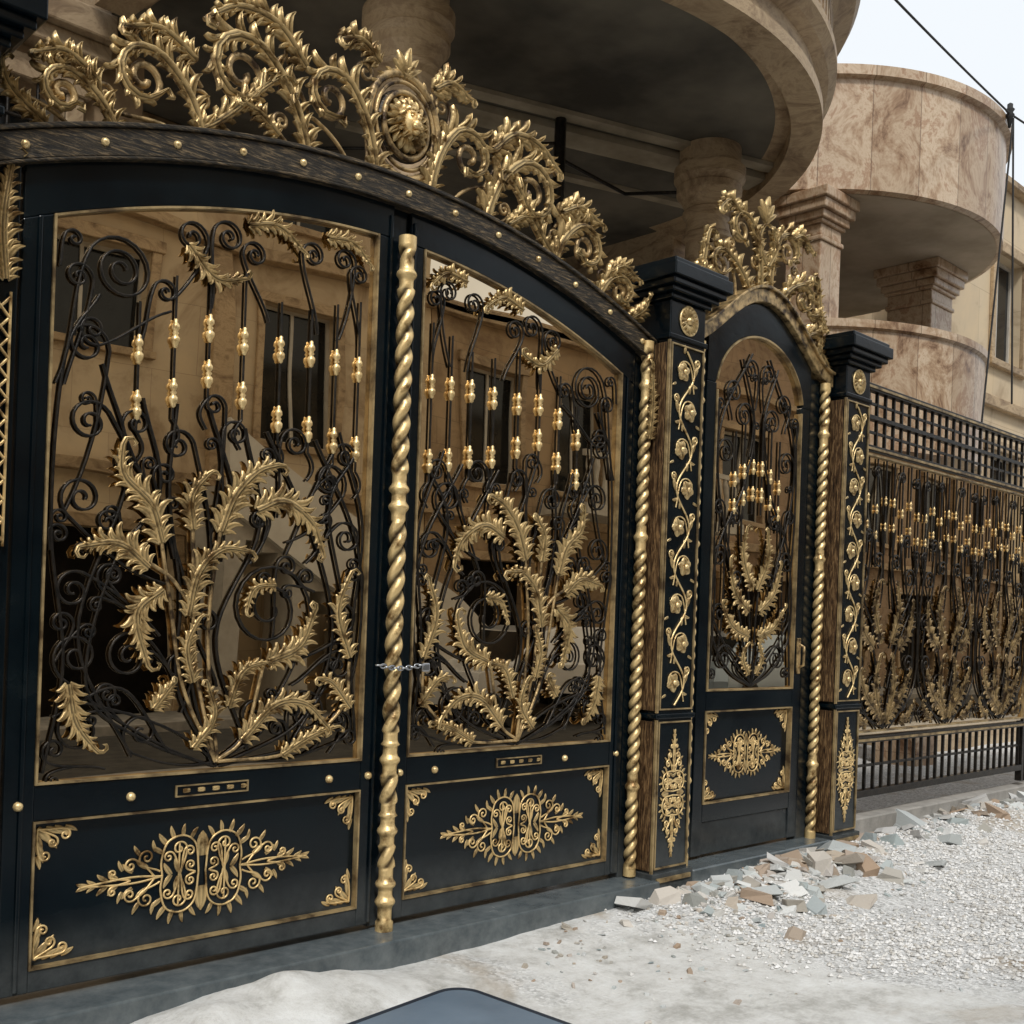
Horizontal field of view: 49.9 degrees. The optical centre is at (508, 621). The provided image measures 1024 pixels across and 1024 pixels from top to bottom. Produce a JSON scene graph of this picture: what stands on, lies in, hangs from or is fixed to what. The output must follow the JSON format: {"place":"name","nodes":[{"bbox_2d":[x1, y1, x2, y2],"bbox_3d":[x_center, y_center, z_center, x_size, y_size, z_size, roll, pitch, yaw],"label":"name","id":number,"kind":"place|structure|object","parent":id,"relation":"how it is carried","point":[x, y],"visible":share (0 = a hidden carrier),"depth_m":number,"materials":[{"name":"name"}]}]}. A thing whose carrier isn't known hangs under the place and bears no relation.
{"place":"outdoors","nodes":[
{"label":"outdoors","id":0,"kind":"place"},
{"bbox_2d":[0,94,41,123],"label":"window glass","id":1,"kind":"object","parent":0,"point":[12,119],"depth_m":7.16,"materials":[{"name":"black glass"}]},
{"bbox_2d":[5,74,66,123],"bbox_3d":[-3.456,-2.697,6.668,1.600,1.550,0.032,2,0,-44],"label":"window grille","id":2,"kind":"object","parent":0,"point":[10,113],"depth_m":6.95,"materials":[{"name":"black metal"}]},
{"bbox_2d":[112,0,774,257],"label":"soffit","id":3,"kind":"structure","parent":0,"point":[661,67],"depth_m":7.88,"materials":[{"name":"stone"}]},
{"bbox_2d":[335,80,773,208],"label":"soffit planks","id":4,"kind":"object","parent":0,"point":[488,116],"visible":0.45,"depth_m":8.74,"materials":[{"name":"brown wood"}]},
{"bbox_2d":[131,741,1023,1023],"bbox_3d":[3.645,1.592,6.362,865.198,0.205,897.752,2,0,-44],"label":"ground","id":5,"kind":"structure","parent":0,"point":[345,997],"depth_m":4.85,"materials":[{"name":"grey concrete"}]},
{"bbox_2d":[0,0,48,117],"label":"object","id":6,"kind":"object","parent":5,"relation":"on","point":[22,22],"visible":0.98,"depth_m":3.62,"materials":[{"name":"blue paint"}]},
{"bbox_2d":[0,12,144,122],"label":"walls","id":7,"kind":"structure","parent":5,"relation":"on","point":[93,113],"depth_m":7.45,"materials":[{"name":"beige stone"}]},
{"bbox_2d":[0,87,53,121],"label":"window frames","id":8,"kind":"structure","parent":7,"relation":"attached to","point":[51,117],"depth_m":7.30,"materials":[{"name":"black metal"}]},
{"bbox_2d":[5,50,91,120],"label":"window surrounds","id":9,"kind":"object","parent":7,"relation":"attached to","point":[23,69],"visible":0.2,"depth_m":7.02,"materials":[{"name":"beige stone"}]},
{"bbox_2d":[23,0,117,72],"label":"cornices","id":10,"kind":"object","parent":7,"relation":"attached to","point":[91,26],"visible":0.48,"depth_m":7.08,"materials":[{"name":"stone"}]},
{"bbox_2d":[143,111,684,299],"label":"soffit beams","id":11,"kind":"structure","parent":7,"relation":"attached to","point":[643,249],"depth_m":11.05,"materials":[{"name":"brown wood"}]},
{"bbox_2d":[317,117,676,238],"bbox_3d":[0.011,-3.402,8.684,3.007,1.000,0.641,2,0,-10],"label":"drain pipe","id":12,"kind":"object","parent":11,"relation":"attached to","point":[559,143],"visible":0.54,"depth_m":8.46,"materials":[{"name":"metal"}]},
{"bbox_2d":[818,0,832,30],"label":"dentils","id":13,"kind":"object","parent":11,"relation":"attached to","point":[827,5],"visible":0.05,"depth_m":7.80,"materials":[{"name":"stone"}]},
{"bbox_2d":[94,0,860,242],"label":"balcony fascia","id":14,"kind":"structure","parent":7,"relation":"attached to","point":[792,49],"depth_m":7.67,"materials":[{"name":"stone"}]},
{"bbox_2d":[0,0,659,1023],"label":"driveway gate","id":15,"kind":"structure","parent":5,"relation":"on","point":[324,490],"depth_m":4.64,"materials":[{"name":"black metal"}]},
{"bbox_2d":[362,0,455,175],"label":"column","id":16,"kind":"structure","parent":5,"relation":"on","point":[424,30],"depth_m":6.66,"materials":[{"name":"stone"}]},
{"bbox_2d":[347,987,570,1023],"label":"metal sheet","id":17,"kind":"object","parent":5,"relation":"on","point":[457,1005],"visible":1,"depth_m":3.93,"materials":[{"name":"paint"}]},
{"bbox_2d":[607,256,732,887],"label":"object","id":18,"kind":"object","parent":5,"relation":"on","point":[675,285],"visible":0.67,"depth_m":6.23,"materials":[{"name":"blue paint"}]},
{"bbox_2d":[634,342,667,871],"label":"wood sides","id":19,"kind":"object","parent":18,"relation":"in","point":[650,626],"visible":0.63,"depth_m":6.18,"materials":[{"name":"brown wood"}]},
{"bbox_2d":[649,339,704,882],"bbox_3d":[0.972,-0.056,6.244,0.329,3.040,0.042,2,0,-44],"label":"gold edging","id":20,"kind":"object","parent":18,"relation":"attached to","point":[661,612],"visible":0.99,"depth_m":6.15,"materials":[{"name":"gold metal"}]},
{"bbox_2d":[658,306,699,856],"bbox_3d":[0.986,-0.229,6.250,0.263,3.136,0.032,2,0,-44],"label":"vine","id":21,"kind":"object","parent":18,"relation":"attached to","point":[689,322],"depth_m":6.25,"materials":[{"name":"gold metal"}]},
{"bbox_2d":[674,137,745,277],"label":"column","id":22,"kind":"structure","parent":5,"relation":"on","point":[708,170],"depth_m":8.83,"materials":[{"name":"stone"}]},
{"bbox_2d":[686,190,835,880],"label":"pedestrian gate","id":23,"kind":"structure","parent":5,"relation":"on","point":[769,373],"depth_m":7.06,"materials":[{"name":"black metal"}]},
{"bbox_2d":[521,791,1023,1023],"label":"rubble pile","id":24,"kind":"object","parent":5,"relation":"on","point":[825,859],"visible":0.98,"depth_m":6.51,"materials":[{"name":"stone"}]},
{"bbox_2d":[813,330,893,840],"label":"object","id":25,"kind":"object","parent":5,"relation":"on","point":[848,354],"visible":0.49,"depth_m":7.58,"materials":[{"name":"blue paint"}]},
{"bbox_2d":[814,399,843,833],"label":"wood sides","id":26,"kind":"object","parent":25,"relation":"in","point":[829,599],"visible":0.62,"depth_m":7.54,"materials":[{"name":"brown wood"}]},
{"bbox_2d":[829,397,869,840],"bbox_3d":[2.374,-0.007,7.599,0.329,3.040,0.042,2,0,-44],"label":"gold edging","id":27,"kind":"object","parent":25,"relation":"attached to","point":[839,610],"visible":0.97,"depth_m":7.50,"materials":[{"name":"metal"}]},
{"bbox_2d":[836,369,866,821],"bbox_3d":[2.388,-0.180,7.605,0.263,3.136,0.032,2,0,-44],"label":"vine","id":28,"kind":"object","parent":25,"relation":"attached to","point":[859,381],"depth_m":7.60,"materials":[{"name":"gold metal"}]},
{"bbox_2d":[771,183,967,766],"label":"marble piers","id":29,"kind":"structure","parent":5,"relation":"on","point":[925,292],"depth_m":11.32,"materials":[{"name":"beige stone"}]},
{"bbox_2d":[729,194,995,317],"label":"soffit","id":30,"kind":"structure","parent":29,"relation":"on","point":[882,232],"depth_m":12.52,"materials":[{"name":"paint"}]},
{"bbox_2d":[783,63,1011,283],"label":"balcony","id":31,"kind":"structure","parent":30,"relation":"on","point":[916,135],"depth_m":11.15,"materials":[{"name":"stone"}]},
{"bbox_2d":[827,318,989,473],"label":"balcony","id":32,"kind":"structure","parent":29,"relation":"attached to","point":[944,369],"depth_m":11.43,"materials":[{"name":"stone"}]},
{"bbox_2d":[849,191,1023,751],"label":"walls","id":33,"kind":"structure","parent":5,"relation":"on","point":[970,307],"depth_m":15.90,"materials":[{"name":"beige stone"}]},
{"bbox_2d":[995,262,1010,480],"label":"window frames","id":34,"kind":"structure","parent":33,"relation":"attached to","point":[1004,267],"depth_m":16.49,"materials":[{"name":"black metal"}]},
{"bbox_2d":[993,267,1008,480],"bbox_3d":[9.147,-2.958,18.179,6.700,4.550,0.020,2,0,-44],"label":"window glass","id":35,"kind":"object","parent":34,"relation":"in","point":[1002,314],"visible":0.11,"depth_m":16.38,"materials":[{"name":"black glass"}]},
{"bbox_2d":[983,241,1023,485],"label":"window surrounds","id":36,"kind":"object","parent":33,"relation":"attached to","point":[997,363],"visible":0.38,"depth_m":15.87,"materials":[{"name":"stone"}]},
{"bbox_2d":[985,175,1023,420],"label":"cornices","id":37,"kind":"object","parent":33,"relation":"attached to","point":[1002,405],"depth_m":15.89,"materials":[{"name":"stone"}]},
{"bbox_2d":[854,382,1023,832],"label":"iron fence","id":38,"kind":"object","parent":5,"relation":"on","point":[943,626],"visible":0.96,"depth_m":8.89,"materials":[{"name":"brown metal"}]},
{"bbox_2d":[1012,767,1023,784],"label":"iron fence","id":39,"kind":"object","parent":5,"relation":"on","point":[1021,783],"visible":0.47,"depth_m":10.26,"materials":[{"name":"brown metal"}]},
{"bbox_2d":[604,801,1023,986],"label":"gravel","id":40,"kind":"structure","parent":0,"point":[994,961],"depth_m":5.87,"materials":[{"name":"white gravel"}]},
{"bbox_2d":[837,0,1023,186],"label":"sky","id":41,"kind":"structure","parent":0,"point":[986,37],"materials":[{"name":"white"}]},
{"bbox_2d":[894,0,1023,422],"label":"overhead cable","id":42,"kind":"object","parent":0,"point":[1009,111],"visible":0.98,"depth_m":11.88,"materials":[{"name":"rubber"}]}
]}

